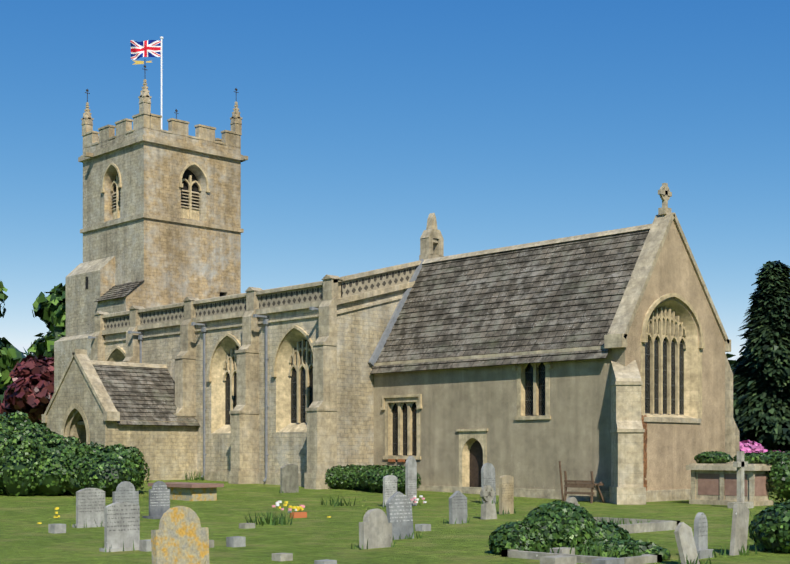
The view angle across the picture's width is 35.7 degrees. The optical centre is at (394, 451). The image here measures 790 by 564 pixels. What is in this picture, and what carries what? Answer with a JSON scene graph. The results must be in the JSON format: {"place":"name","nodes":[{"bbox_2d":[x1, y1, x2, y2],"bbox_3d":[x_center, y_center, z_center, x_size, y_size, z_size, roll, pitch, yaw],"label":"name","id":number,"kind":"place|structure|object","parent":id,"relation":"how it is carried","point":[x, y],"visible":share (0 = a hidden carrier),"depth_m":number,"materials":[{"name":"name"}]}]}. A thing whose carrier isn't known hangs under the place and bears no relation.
{"place":"outdoors","nodes":[
{"label":"outdoors","id":0,"kind":"place"},
{"bbox_2d":[47,364,196,479],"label":"porch walls","id":1,"kind":"structure","parent":0,"point":[169,452],"depth_m":48.23,"materials":[{"name":"beige stone"}]},
{"bbox_2d":[83,128,240,307],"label":"tower walls","id":2,"kind":"structure","parent":0,"point":[167,262],"depth_m":58.33,"materials":[{"name":"beige stone"}]},
{"bbox_2d":[105,289,404,472],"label":"nave walls","id":3,"kind":"structure","parent":0,"point":[360,332],"depth_m":45.18,"materials":[{"name":"beige stone"}]},
{"bbox_2d":[0,480,789,563],"bbox_3d":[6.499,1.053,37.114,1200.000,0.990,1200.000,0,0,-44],"label":"terrain","id":4,"kind":"structure","parent":0,"point":[315,534],"depth_m":24.30,"materials":[{"name":"green plant"}]},
{"bbox_2d":[0,281,21,394],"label":"tree","id":5,"kind":"object","parent":4,"relation":"on","point":[7,354],"visible":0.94,"depth_m":106.22,"materials":[{"name":"green plant"}]},
{"bbox_2d":[0,354,53,424],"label":"copper beech","id":6,"kind":"object","parent":4,"relation":"on","point":[29,390],"visible":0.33,"depth_m":85.80,"materials":[{"name":"red plant"}]},
{"bbox_2d":[27,283,65,359],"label":"tree","id":7,"kind":"object","parent":4,"relation":"on","point":[50,310],"visible":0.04,"depth_m":104.08,"materials":[{"name":"green plant"}]},
{"bbox_2d":[0,411,149,496],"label":"ivy hedge","id":8,"kind":"object","parent":4,"relation":"on","point":[35,459],"visible":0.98,"depth_m":35.77,"materials":[{"name":"green plant"}]},
{"bbox_2d":[42,349,199,444],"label":"porch dressings","id":9,"kind":"structure","parent":4,"relation":"on","point":[126,393],"depth_m":48.52,"materials":[{"name":"grey stone"}]},
{"bbox_2d":[54,36,247,391],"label":"tower dressings","id":10,"kind":"structure","parent":4,"relation":"on","point":[92,288],"depth_m":58.75,"materials":[{"name":"beige stone"}]},
{"bbox_2d":[130,40,160,59],"bbox_3d":[-12.302,-19.772,60.528,1.459,0.960,0.396,0,0,-12],"label":"union flag","id":11,"kind":"object","parent":10,"relation":"attached to","point":[149,48],"visible":1,"depth_m":60.48,"materials":[{"name":"fabric"}]},
{"bbox_2d":[88,213,443,488],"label":"nave dressings","id":12,"kind":"structure","parent":4,"relation":"on","point":[304,372],"depth_m":46.07,"materials":[{"name":"beige stone"}]},
{"bbox_2d":[0,337,741,433],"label":"distant tree line","id":13,"kind":"object","parent":4,"relation":"on","point":[728,355],"depth_m":216.63,"materials":[{"name":"green plant"}]},
{"bbox_2d":[325,464,420,493],"bbox_3d":[-0.861,0.947,42.107,1.878,1.001,5.311,0,0,-38],"label":"hedge","id":14,"kind":"object","parent":4,"relation":"on","point":[369,478],"visible":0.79,"depth_m":41.56,"materials":[{"name":"green plant"}]},
{"bbox_2d":[37,451,773,563],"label":"headstones","id":15,"kind":"object","parent":4,"relation":"on","point":[740,487],"visible":0.9,"depth_m":23.66,"materials":[{"name":"stone"}]},
{"bbox_2d":[69,470,756,563],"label":"grass tufts","id":16,"kind":"object","parent":4,"relation":"on","point":[275,520],"visible":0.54,"depth_m":24.44,"materials":[{"name":"green plant"}]},
{"bbox_2d":[368,183,739,504],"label":"chancel dressings","id":17,"kind":"structure","parent":4,"relation":"on","point":[669,380],"depth_m":38.80,"materials":[{"name":"beige stone"}]},
{"bbox_2d":[47,220,724,420],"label":"gable bands","id":18,"kind":"object","parent":17,"relation":"attached to","point":[74,362],"visible":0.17,"depth_m":39.94,"materials":[{"name":"beige stone"}]},
{"bbox_2d":[641,386,646,490],"bbox_3d":[7.475,-0.409,37.259,0.648,3.575,0.020,0,0,-44],"label":"dead ivy on wall","id":19,"kind":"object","parent":17,"relation":"attached to","point":[644,424],"visible":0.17,"depth_m":37.38,"materials":[{"name":"brown plant"}]},
{"bbox_2d":[488,500,670,559],"bbox_3d":[2.839,1.168,18.452,2.817,0.859,1.622,0,0,26],"label":"ivy mound","id":20,"kind":"object","parent":4,"relation":"on","point":[555,524],"visible":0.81,"depth_m":18.16,"materials":[{"name":"green plant"}]},
{"bbox_2d":[731,260,789,451],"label":"conifer","id":21,"kind":"object","parent":4,"relation":"on","point":[761,393],"visible":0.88,"depth_m":60.32,"materials":[{"name":"green plant"}]},
{"bbox_2d":[740,440,780,452],"bbox_3d":[14.964,0.503,50.279,3.315,2.010,2.117,0,0,1],"label":"pink shrub","id":22,"kind":"object","parent":4,"relation":"on","point":[749,446],"visible":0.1,"depth_m":49.76,"materials":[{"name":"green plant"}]},
{"bbox_2d":[748,499,789,552],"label":"ivy bush","id":23,"kind":"object","parent":4,"relation":"on","point":[771,528],"visible":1,"depth_m":18.70,"materials":[{"name":"green plant"}]},
{"bbox_2d":[0,0,789,359],"label":"sky","id":24,"kind":"structure","parent":0,"point":[508,122],"materials":[{"name":"blue"}]},
{"bbox_2d":[374,226,724,490],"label":"chancel walls","id":25,"kind":"structure","parent":0,"point":[573,434],"depth_m":39.43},
{"bbox_2d":[370,224,651,373],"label":"chancel roof","id":26,"kind":"structure","parent":25,"relation":"on","point":[555,300],"depth_m":41.22,"materials":[{"name":"grey stone"}]},
{"bbox_2d":[694,450,789,501],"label":"hedge","id":27,"kind":"object","parent":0,"point":[778,481],"visible":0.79,"depth_m":35.10,"materials":[{"name":"green plant"}]}
]}

